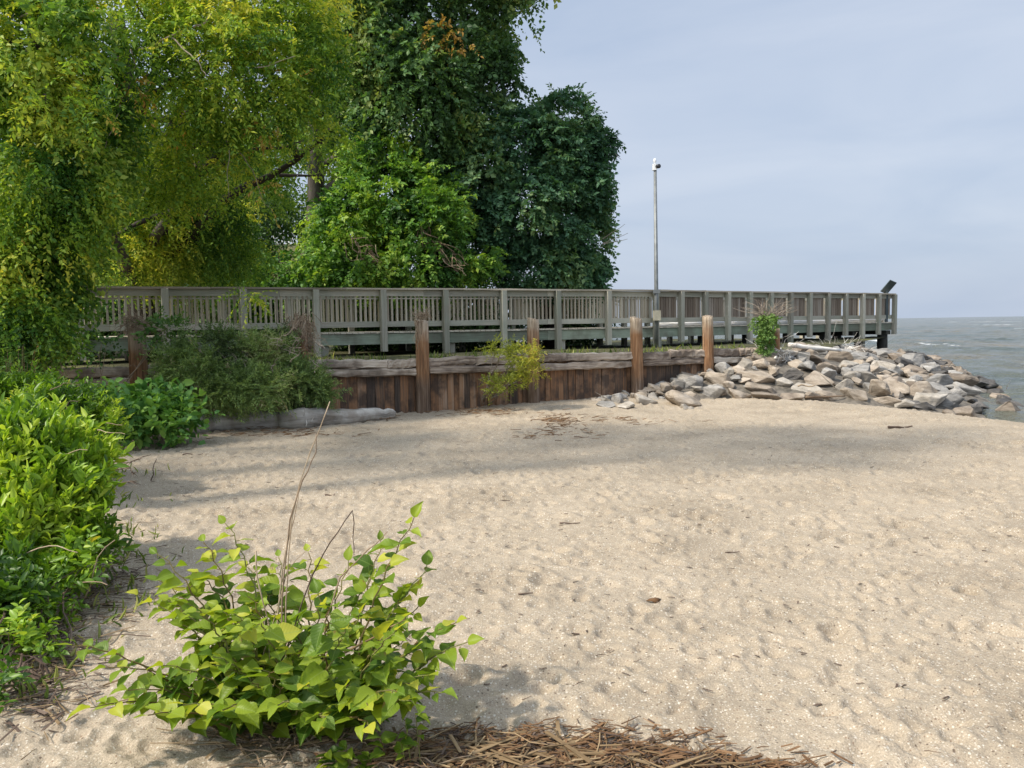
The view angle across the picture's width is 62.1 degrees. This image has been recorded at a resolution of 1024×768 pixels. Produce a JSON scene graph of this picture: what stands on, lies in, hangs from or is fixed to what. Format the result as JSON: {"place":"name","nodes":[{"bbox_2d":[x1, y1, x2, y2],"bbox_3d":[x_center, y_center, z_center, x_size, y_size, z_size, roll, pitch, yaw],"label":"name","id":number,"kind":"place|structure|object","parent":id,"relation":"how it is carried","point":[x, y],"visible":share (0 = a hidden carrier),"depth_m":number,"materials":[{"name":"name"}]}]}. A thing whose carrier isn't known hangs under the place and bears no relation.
{"place":"outdoors","nodes":[
{"label":"outdoors","id":0,"kind":"place"},
{"bbox_2d":[46,341,745,367],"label":"grass","id":1,"kind":"structure","parent":0,"point":[652,349],"depth_m":18.66,"materials":[{"name":"green plant"}]},
{"bbox_2d":[47,244,883,368],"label":"ground","id":2,"kind":"structure","parent":0,"point":[389,354],"depth_m":23.44,"materials":[{"name":"green plant"}]},
{"bbox_2d":[0,0,157,382],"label":"vine tree","id":3,"kind":"object","parent":2,"relation":"on","point":[49,238],"visible":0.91,"depth_m":12.22,"materials":[{"name":"green plant"}]},
{"bbox_2d":[99,79,267,197],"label":"background tree","id":4,"kind":"object","parent":2,"relation":"on","point":[162,129],"depth_m":40.98,"materials":[{"name":"green plant"}]},
{"bbox_2d":[64,280,310,358],"bbox_3d":[-9.019,-1.668,23.454,8.134,2.680,2.783,-2,4,-20],"label":"understory bush","id":5,"kind":"object","parent":2,"relation":"on","point":[103,333],"visible":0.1,"depth_m":22.75,"materials":[{"name":"green plant"}]},
{"bbox_2d":[0,0,375,359],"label":"locust tree","id":6,"kind":"object","parent":2,"relation":"on","point":[187,223],"visible":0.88,"depth_m":14.71,"materials":[{"name":"green plant"}]},
{"bbox_2d":[164,170,305,351],"bbox_3d":[-8.981,-3.813,26.156,5.320,5.824,6.280,-1,4,0],"label":"understory bush","id":7,"kind":"object","parent":2,"relation":"on","point":[274,231],"visible":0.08,"depth_m":26.09,"materials":[{"name":"green plant"}]},
{"bbox_2d":[206,28,353,347],"bbox_3d":[-7.114,-6.627,27.816,6.850,10.931,3.877,-1,4,0],"label":"slim tree","id":8,"kind":"object","parent":2,"relation":"on","point":[330,179],"visible":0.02,"depth_m":27.70,"materials":[{"name":"green plant"}]},
{"bbox_2d":[231,202,363,350],"bbox_3d":[-6.082,-2.978,24.106,4.000,4.408,2.922,-1,4,0],"label":"understory bush","id":9,"kind":"object","parent":2,"relation":"on","point":[285,278],"visible":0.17,"depth_m":23.67,"materials":[{"name":"green plant"}]},
{"bbox_2d":[286,129,509,349],"bbox_3d":[-3.014,-3.862,22.783,6.021,6.004,3.918,-1,4,0],"label":"mounded bush","id":10,"kind":"object","parent":2,"relation":"on","point":[386,232],"visible":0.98,"depth_m":22.08,"materials":[{"name":"green plant"}]},
{"bbox_2d":[27,347,768,420],"bbox_3d":[-3.417,0.379,15.104,20.732,1.637,0.260,-3,4,-23],"label":"bulkhead","id":11,"kind":"object","parent":2,"relation":"on","point":[391,384],"visible":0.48,"depth_m":16.23,"materials":[{"name":"orange wood"}]},
{"bbox_2d":[306,285,511,351],"bbox_3d":[-3.137,-1.643,24.700,6.360,2.918,3.373,-1,4,0],"label":"understory bush","id":12,"kind":"object","parent":2,"relation":"on","point":[470,346],"visible":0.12,"depth_m":24.09,"materials":[{"name":"green plant"}]},
{"bbox_2d":[275,0,560,348],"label":"tall tree","id":13,"kind":"object","parent":2,"relation":"on","point":[425,67],"visible":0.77,"depth_m":23.05,"materials":[{"name":"green plant"}]},
{"bbox_2d":[66,286,897,362],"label":"boardwalk","id":14,"kind":"structure","parent":2,"relation":"on","point":[681,307],"depth_m":22.56,"materials":[{"name":"grey wood"}]},
{"bbox_2d":[659,322,724,325],"bbox_3d":[5.387,-1.798,25.441,2.850,0.112,0.112,-4,5,-36],"label":"pipe","id":15,"kind":"object","parent":14,"relation":"on","point":[686,323],"visible":0.61,"depth_m":25.30,"materials":[{"name":"white plastic"}]},
{"bbox_2d":[731,319,883,324],"bbox_3d":[10.193,-2.117,28.892,8.700,0.112,0.112,-4,5,-36],"label":"pipe","id":16,"kind":"object","parent":14,"relation":"on","point":[802,321],"visible":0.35,"depth_m":28.90,"materials":[{"name":"white plastic"}]},
{"bbox_2d":[880,280,896,321],"bbox_3d":[13.758,-3.038,31.078,0.276,1.535,0.498,-4,5,-39],"label":"information panel","id":17,"kind":"object","parent":14,"relation":"on","point":[888,286],"visible":0.96,"depth_m":31.11,"materials":[{"name":"black metal"}]},
{"bbox_2d":[435,82,626,346],"bbox_3d":[0.519,-4.857,24.721,5.886,7.695,4.299,-1,4,0],"label":"tree","id":18,"kind":"object","parent":2,"relation":"on","point":[568,167],"visible":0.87,"depth_m":23.95,"materials":[{"name":"green plant"}]},
{"bbox_2d":[468,273,620,346],"bbox_3d":[1.012,-2.082,26.782,5.559,3.172,3.160,-2,4,-20],"label":"understory bush","id":19,"kind":"object","parent":2,"relation":"on","point":[569,342],"visible":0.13,"depth_m":26.39,"materials":[{"name":"green plant"}]},
{"bbox_2d":[652,158,660,347],"bbox_3d":[4.055,-3.644,23.806,0.226,5.290,0.223,-1,4,0],"label":"camera pole","id":20,"kind":"object","parent":2,"relation":"on","point":[656,291],"visible":0.94,"depth_m":23.83,"materials":[{"name":"metal"}]},
{"bbox_2d":[0,376,1023,767],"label":"sand","id":21,"kind":"structure","parent":0,"point":[912,532],"depth_m":5.52,"materials":[{"name":"beige sand"}]},
{"bbox_2d":[0,526,115,712],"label":"shrub","id":22,"kind":"object","parent":21,"relation":"on","point":[24,609],"visible":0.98,"depth_m":4.27,"materials":[{"name":"green plant"}]},
{"bbox_2d":[0,360,137,456],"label":"bayberry shrub","id":23,"kind":"object","parent":21,"relation":"on","point":[14,383],"visible":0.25,"depth_m":8.16,"materials":[{"name":"green plant"}]},
{"bbox_2d":[0,381,148,609],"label":"bayberry shrub","id":24,"kind":"object","parent":21,"relation":"on","point":[57,470],"visible":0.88,"depth_m":5.15,"materials":[{"name":"green plant"}]},
{"bbox_2d":[2,442,183,712],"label":"weeds","id":25,"kind":"object","parent":21,"relation":"on","point":[55,675],"visible":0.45,"depth_m":4.71,"materials":[{"name":"green plant"}]},
{"bbox_2d":[0,438,197,740],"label":"shrub litter","id":26,"kind":"object","parent":21,"relation":"on","point":[51,690],"visible":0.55,"depth_m":3.92,"materials":[{"name":"brown plant"}]},
{"bbox_2d":[0,306,199,433],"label":"broadleaf vine","id":27,"kind":"object","parent":21,"relation":"on","point":[156,339],"visible":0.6,"depth_m":12.84,"materials":[{"name":"green plant"}]},
{"bbox_2d":[127,319,148,390],"bbox_3d":[-6.082,0.077,13.868,0.309,2.280,0.297,-1,4,0],"label":"timber pile","id":28,"kind":"object","parent":21,"relation":"on","point":[134,347],"visible":0.37,"depth_m":13.72,"materials":[{"name":"brown wood"}]},
{"bbox_2d":[106,300,164,358],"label":"dead vine","id":29,"kind":"object","parent":28,"relation":"on","point":[126,320],"visible":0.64,"depth_m":13.67,"materials":[{"name":"brown plant"}]},
{"bbox_2d":[84,375,224,449],"bbox_3d":[-5.242,0.430,11.621,2.017,1.082,1.863,2,5,31],"label":"broadleaf vine","id":30,"kind":"object","parent":21,"relation":"on","point":[155,405],"visible":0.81,"depth_m":11.53,"materials":[{"name":"green plant"}]},
{"bbox_2d":[0,522,462,767],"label":"shrub straw litter","id":31,"kind":"object","parent":21,"relation":"on","point":[270,731],"visible":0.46,"depth_m":3.32,"materials":[{"name":"brown plant"}]},
{"bbox_2d":[139,310,352,423],"bbox_3d":[-4.474,-0.233,13.651,3.006,2.014,2.904,1,5,29],"label":"juniper","id":32,"kind":"object","parent":21,"relation":"on","point":[275,366],"visible":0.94,"depth_m":13.23,"materials":[{"name":"green plant"}]},
{"bbox_2d":[51,401,483,767],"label":"knotweed","id":33,"kind":"object","parent":21,"relation":"on","point":[302,688],"visible":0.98,"depth_m":3.23,"materials":[{"name":"green plant"}]},
{"bbox_2d":[186,407,395,433],"bbox_3d":[-3.390,0.546,13.683,3.583,0.414,0.840,-3,5,-32],"label":"driftwood log","id":34,"kind":"object","parent":21,"relation":"on","point":[309,417],"visible":0.73,"depth_m":13.46,"materials":[{"name":"grey wood"}]},
{"bbox_2d":[291,320,309,407],"bbox_3d":[-3.681,-0.009,14.873,0.292,2.236,0.279,-1,4,0],"label":"timber pile","id":35,"kind":"object","parent":21,"relation":"on","point":[303,348],"visible":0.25,"depth_m":14.74,"materials":[{"name":"brown wood"}]},
{"bbox_2d":[271,304,333,360],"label":"dead vine","id":36,"kind":"object","parent":35,"relation":"attached to","point":[309,330],"visible":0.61,"depth_m":14.74,"materials":[{"name":"brown plant"}]},
{"bbox_2d":[314,712,430,767],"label":"sprout","id":37,"kind":"object","parent":21,"relation":"on","point":[332,754],"visible":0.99,"depth_m":3.06,"materials":[{"name":"green plant"}]},
{"bbox_2d":[415,319,429,413],"bbox_3d":[-1.653,-0.095,15.722,0.268,2.224,0.255,-1,4,0],"label":"timber pile","id":38,"kind":"object","parent":21,"relation":"on","point":[422,382],"visible":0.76,"depth_m":15.61,"materials":[{"name":"brown wood"}]},
{"bbox_2d":[409,306,434,322],"bbox_3d":[-1.663,-1.285,15.585,0.487,0.333,0.526,-2,4,-20],"label":"twig nest","id":39,"kind":"object","parent":38,"relation":"on","point":[423,316],"visible":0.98,"depth_m":15.62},
{"bbox_2d":[195,403,712,440],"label":"wrack litter","id":40,"kind":"object","parent":21,"relation":"on","point":[559,420],"visible":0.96,"depth_m":13.41,"materials":[{"name":"brown plant"}]},
{"bbox_2d":[475,332,549,404],"bbox_3d":[-0.288,-0.210,15.697,2.039,1.517,1.166,3,5,41],"label":"olive shrub","id":41,"kind":"object","parent":21,"relation":"on","point":[530,361],"visible":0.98,"depth_m":15.39,"materials":[{"name":"green plant"}]},
{"bbox_2d":[527,318,539,402],"bbox_3d":[0.415,-0.187,16.590,0.254,2.222,0.256,-1,4,0],"label":"timber pile","id":42,"kind":"object","parent":21,"relation":"on","point":[533,394],"visible":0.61,"depth_m":16.49,"materials":[{"name":"brown wood"}]},
{"bbox_2d":[132,411,1011,767],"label":"sand specks","id":43,"kind":"object","parent":21,"relation":"on","point":[578,581],"visible":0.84,"depth_m":5.13,"materials":[{"name":"beige sand"}]},
{"bbox_2d":[350,719,818,767],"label":"dry reed litter","id":44,"kind":"object","parent":21,"relation":"on","point":[581,757],"visible":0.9,"depth_m":3.08,"materials":[{"name":"plant"}]},
{"bbox_2d":[596,401,615,407],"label":"boulder","id":45,"kind":"object","parent":21,"relation":"on","point":[610,404],"visible":0.79,"depth_m":15.88,"materials":[{"name":"grey stone"}]},
{"bbox_2d":[594,391,622,403],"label":"boulder","id":46,"kind":"object","parent":21,"relation":"on","point":[617,398],"visible":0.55,"depth_m":16.51,"materials":[{"name":"grey stone"}]},
{"bbox_2d":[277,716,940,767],"bbox_3d":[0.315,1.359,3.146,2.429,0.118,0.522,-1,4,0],"label":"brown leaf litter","id":47,"kind":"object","parent":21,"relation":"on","point":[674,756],"visible":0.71,"depth_m":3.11,"materials":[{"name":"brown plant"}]},
{"bbox_2d":[636,394,657,404],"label":"boulder","id":48,"kind":"object","parent":21,"relation":"on","point":[643,400],"visible":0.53,"depth_m":16.33,"materials":[{"name":"stone"}]},
{"bbox_2d":[661,390,700,407],"bbox_3d":[3.264,0.340,16.306,0.797,0.367,0.600,15,9,-4],"label":"boulder","id":49,"kind":"object","parent":21,"relation":"on","point":[678,398],"visible":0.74,"depth_m":16.09,"materials":[{"name":"beige stone"}]},
{"bbox_2d":[0,0,1023,318],"label":"sky","id":50,"kind":"structure","parent":0,"point":[842,146],"materials":[{"name":"blue"}]},
{"bbox_2d":[499,316,1023,422],"bbox_3d":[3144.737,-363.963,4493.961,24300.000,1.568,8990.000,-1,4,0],"label":"water","id":51,"kind":"structure","parent":0,"point":[992,348],"depth_m":60.35,"materials":[{"name":"grey liquid"}]},
{"bbox_2d":[647,355,989,417],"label":"embankment","id":52,"kind":"structure","parent":0,"point":[785,367],"depth_m":17.43,"materials":[{"name":"grey stone"}]},
{"bbox_2d":[630,316,643,392],"bbox_3d":[2.582,-0.289,17.505,0.297,2.229,0.275,-1,4,0],"label":"timber pile","id":53,"kind":"object","parent":52,"relation":"on","point":[636,350],"visible":0.73,"depth_m":17.38,"materials":[{"name":"brown wood"}]},
{"bbox_2d":[660,382,673,391],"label":"boulder","id":54,"kind":"object","parent":52,"relation":"on","point":[666,386],"visible":0.85,"depth_m":17.31,"materials":[{"name":"beige stone"}]},
{"bbox_2d":[675,373,702,388],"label":"boulder","id":55,"kind":"object","parent":52,"relation":"on","point":[695,380],"visible":0.76,"depth_m":17.42,"materials":[{"name":"grey stone"}]},
{"bbox_2d":[702,315,713,371],"bbox_3d":[4.208,-0.362,18.185,0.276,2.230,0.247,-1,4,0],"label":"timber pile","id":56,"kind":"object","parent":52,"relation":"on","point":[707,335],"visible":0.61,"depth_m":18.06,"materials":[{"name":"brown wood"}]},
{"bbox_2d":[700,385,724,397],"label":"boulder","id":57,"kind":"object","parent":52,"relation":"on","point":[715,391],"visible":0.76,"depth_m":17.06,"materials":[{"name":"grey stone"}]},
{"bbox_2d":[704,372,731,386],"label":"boulder","id":58,"kind":"object","parent":52,"relation":"on","point":[714,378],"visible":0.69,"depth_m":17.48,"materials":[{"name":"beige stone"}]},
{"bbox_2d":[714,362,730,372],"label":"boulder","id":59,"kind":"object","parent":52,"relation":"on","point":[721,367],"visible":0.66,"depth_m":18.00,"materials":[{"name":"grey stone"}]},
{"bbox_2d":[728,388,751,398],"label":"boulder","id":60,"kind":"object","parent":52,"relation":"on","point":[735,394],"visible":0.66,"depth_m":16.96,"materials":[{"name":"beige stone"}]},
{"bbox_2d":[737,358,752,368],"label":"boulder","id":61,"kind":"object","parent":52,"relation":"on","point":[746,363],"visible":0.57,"depth_m":18.25,"materials":[{"name":"stone"}]},
{"bbox_2d":[739,371,774,382],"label":"boulder","id":62,"kind":"object","parent":52,"relation":"on","point":[760,377],"visible":0.76,"depth_m":17.54,"materials":[{"name":"beige stone"}]},
{"bbox_2d":[744,382,775,393],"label":"boulder","id":63,"kind":"object","parent":52,"relation":"on","point":[753,387],"visible":0.92,"depth_m":17.16,"materials":[{"name":"beige stone"}]},
{"bbox_2d":[752,358,769,368],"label":"boulder","id":64,"kind":"object","parent":52,"relation":"on","point":[762,363],"visible":0.81,"depth_m":18.11,"materials":[{"name":"beige stone"}]},
{"bbox_2d":[751,352,777,364],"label":"boulder","id":65,"kind":"object","parent":52,"relation":"on","point":[769,358],"visible":0.65,"depth_m":18.41,"materials":[{"name":"brown stone"}]},
{"bbox_2d":[750,392,782,399],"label":"boulder","id":66,"kind":"object","parent":52,"relation":"on","point":[761,395],"visible":0.81,"depth_m":16.83,"materials":[{"name":"brown stone"}]},
{"bbox_2d":[733,293,801,356],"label":"shrub","id":67,"kind":"object","parent":52,"relation":"on","point":[766,322],"visible":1,"depth_m":18.41,"materials":[{"name":"green plant"}]},
{"bbox_2d":[746,332,808,362],"bbox_3d":[5.791,-0.649,18.826,1.529,1.022,1.431,-1,4,0],"label":"brush tangle","id":68,"kind":"object","parent":52,"relation":"on","point":[786,350],"visible":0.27,"depth_m":18.61,"materials":[{"name":"grey wood"}]},
{"bbox_2d":[775,377,792,386],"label":"boulder","id":69,"kind":"object","parent":52,"relation":"on","point":[783,381],"visible":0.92,"depth_m":17.42,"materials":[{"name":"stone"}]},
{"bbox_2d":[780,393,804,399],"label":"boulder","id":70,"kind":"object","parent":52,"relation":"on","point":[794,396],"visible":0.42,"depth_m":16.83,"materials":[{"name":"brown stone"}]},
{"bbox_2d":[782,367,803,379],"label":"boulder","id":71,"kind":"object","parent":52,"relation":"on","point":[792,373],"visible":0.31,"depth_m":17.66,"materials":[{"name":"stone"}]},
{"bbox_2d":[793,348,806,351],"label":"boulder","id":72,"kind":"object","parent":52,"relation":"on","point":[802,350],"visible":0.18,"depth_m":19.77,"materials":[{"name":"brown stone"}]},
{"bbox_2d":[787,343,840,351],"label":"driftwood branch","id":73,"kind":"object","parent":72,"relation":"on","point":[801,346],"visible":0.96,"depth_m":19.75,"materials":[{"name":"grey wood"}]},
{"bbox_2d":[791,382,821,392],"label":"boulder","id":74,"kind":"object","parent":52,"relation":"on","point":[813,389],"visible":0.5,"depth_m":17.30,"materials":[{"name":"stone"}]},
{"bbox_2d":[797,360,815,370],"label":"boulder","id":75,"kind":"object","parent":52,"relation":"on","point":[808,365],"visible":0.95,"depth_m":17.91,"materials":[{"name":"grey stone"}]},
{"bbox_2d":[804,370,835,385],"bbox_3d":[6.375,-0.096,17.602,0.636,0.320,0.556,8,9,15],"label":"boulder","id":76,"kind":"object","parent":52,"relation":"on","point":[814,377],"visible":0.9,"depth_m":17.48,"materials":[{"name":"beige stone"}]},
{"bbox_2d":[815,390,837,400],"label":"boulder","id":77,"kind":"object","parent":52,"relation":"on","point":[823,393],"visible":0.71,"depth_m":17.02,"materials":[{"name":"beige stone"}]},
{"bbox_2d":[816,363,837,371],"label":"boulder","id":78,"kind":"object","parent":52,"relation":"on","point":[823,365],"visible":0.53,"depth_m":18.15,"materials":[{"name":"beige stone"}]},
{"bbox_2d":[821,367,836,378],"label":"boulder","id":79,"kind":"object","parent":52,"relation":"on","point":[829,373],"visible":0.84,"depth_m":17.69,"materials":[{"name":"grey stone"}]},
{"bbox_2d":[819,373,853,390],"bbox_3d":[6.806,0.228,17.554,1.284,0.732,0.809,16,7,14],"label":"boulder","id":80,"kind":"object","parent":52,"relation":"on","point":[847,383],"visible":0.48,"depth_m":17.25,"materials":[{"name":"stone"}]},
{"bbox_2d":[808,321,873,351],"bbox_3d":[9.719,-0.911,25.430,2.433,1.969,2.114,-4,5,-38],"label":"brush pile","id":81,"kind":"object","parent":52,"relation":"on","point":[850,348],"visible":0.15,"depth_m":25.05,"materials":[{"name":"grey wood"}]},
{"bbox_2d":[828,351,853,361],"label":"boulder","id":82,"kind":"object","parent":52,"relation":"on","point":[839,356],"visible":0.91,"depth_m":20.24,"materials":[{"name":"brown stone"}]},
{"bbox_2d":[843,371,860,381],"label":"boulder","id":83,"kind":"object","parent":52,"relation":"on","point":[849,374],"visible":0.64,"depth_m":17.90,"materials":[{"name":"stone"}]},
{"bbox_2d":[840,387,867,400],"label":"boulder","id":84,"kind":"object","parent":52,"relation":"on","point":[857,395],"visible":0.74,"depth_m":16.92,"materials":[{"name":"beige stone"}]},
{"bbox_2d":[851,363,870,371],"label":"boulder","id":85,"kind":"object","parent":52,"relation":"on","point":[863,367],"visible":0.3,"depth_m":18.41,"materials":[{"name":"grey stone"}]},
{"bbox_2d":[852,371,877,382],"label":"boulder","id":86,"kind":"object","parent":52,"relation":"on","point":[867,376],"visible":0.44,"depth_m":17.99,"materials":[{"name":"stone"}]},
{"bbox_2d":[868,379,890,396],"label":"boulder","id":87,"kind":"object","parent":52,"relation":"on","point":[878,388],"visible":0.77,"depth_m":17.16,"materials":[{"name":"beige stone"}]},
{"bbox_2d":[861,357,903,375],"bbox_3d":[8.934,-0.388,20.679,1.236,0.444,0.670,18,15,13],"label":"boulder","id":88,"kind":"object","parent":52,"relation":"on","point":[892,366],"visible":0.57,"depth_m":20.40,"materials":[{"name":"stone"}]},
{"bbox_2d":[870,348,898,357],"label":"boulder","id":89,"kind":"object","parent":52,"relation":"on","point":[883,352],"visible":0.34,"depth_m":26.81,"materials":[{"name":"grey stone"}]},
{"bbox_2d":[873,396,901,405],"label":"boulder","id":90,"kind":"object","parent":52,"relation":"on","point":[889,400],"visible":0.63,"depth_m":16.94,"materials":[{"name":"beige stone"}]},
{"bbox_2d":[883,377,909,394],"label":"boulder","id":91,"kind":"object","parent":52,"relation":"on","point":[901,387],"visible":0.54,"depth_m":17.55,"materials":[{"name":"beige stone"}]},
{"bbox_2d":[893,357,913,366],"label":"boulder","id":92,"kind":"object","parent":52,"relation":"on","point":[904,361],"visible":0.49,"depth_m":23.21,"materials":[{"name":"stone"}]},
{"bbox_2d":[894,399,914,407],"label":"boulder","id":93,"kind":"object","parent":52,"relation":"on","point":[906,403],"visible":1,"depth_m":16.82,"materials":[{"name":"stone"}]},
{"bbox_2d":[902,353,926,366],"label":"boulder","id":94,"kind":"object","parent":52,"relation":"on","point":[918,360],"visible":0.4,"depth_m":24.68,"materials":[{"name":"grey stone"}]},
{"bbox_2d":[907,381,938,397],"bbox_3d":[8.584,0.216,17.851,0.822,0.563,0.830,-1,4,-3],"label":"boulder","id":95,"kind":"object","parent":52,"relation":"on","point":[923,386],"visible":0.46,"depth_m":17.70,"materials":[{"name":"beige stone"}]},
{"bbox_2d":[915,402,935,409],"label":"boulder","id":96,"kind":"object","parent":52,"relation":"on","point":[925,405],"visible":0.62,"depth_m":16.95,"materials":[{"name":"stone"}]},
{"bbox_2d":[923,365,940,372],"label":"boulder","id":97,"kind":"object","parent":52,"relation":"on","point":[930,369],"visible":0.73,"depth_m":23.70,"materials":[{"name":"grey stone"}]},
{"bbox_2d":[913,392,950,406],"bbox_3d":[8.631,0.332,17.297,0.870,0.340,0.672,-9,14,-25],"label":"boulder","id":98,"kind":"object","parent":52,"relation":"on","point":[935,399],"visible":0.7,"depth_m":17.18,"materials":[{"name":"stone"}]},
{"bbox_2d":[926,373,953,385],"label":"boulder","id":99,"kind":"object","parent":52,"relation":"on","point":[944,379],"visible":0.56,"depth_m":20.15,"materials":[{"name":"grey stone"}]},
{"bbox_2d":[937,390,969,407],"bbox_3d":[9.061,0.400,17.735,0.715,0.538,0.570,-1,4,-5],"label":"boulder","id":100,"kind":"object","parent":52,"relation":"on","point":[954,400],"visible":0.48,"depth_m":17.51,"materials":[{"name":"grey stone"}]},
{"bbox_2d":[942,372,979,386],"bbox_3d":[11.143,-0.051,21.256,0.838,0.472,0.625,-3,4,-24],"label":"boulder","id":101,"kind":"object","parent":52,"relation":"on","point":[969,380],"visible":0.7,"depth_m":21.08,"materials":[{"name":"brown stone"}]},
{"bbox_2d":[953,405,976,416],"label":"boulder","id":102,"kind":"object","parent":52,"relation":"on","point":[966,410],"visible":0.59,"depth_m":16.69,"materials":[{"name":"brown stone"}]},
{"bbox_2d":[949,382,981,395],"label":"boulder","id":103,"kind":"object","parent":52,"relation":"on","point":[971,391],"visible":0.73,"depth_m":19.81,"materials":[{"name":"grey stone"}]},
{"bbox_2d":[979,378,998,389],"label":"boulder","id":104,"kind":"object","parent":52,"relation":"on","point":[992,385],"visible":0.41,"depth_m":22.47,"materials":[{"name":"stone"}]},
{"bbox_2d":[995,400,1020,410],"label":"boulder","id":105,"kind":"object","parent":52,"relation":"on","point":[1009,406],"visible":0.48,"depth_m":17.55,"materials":[{"name":"brown stone"}]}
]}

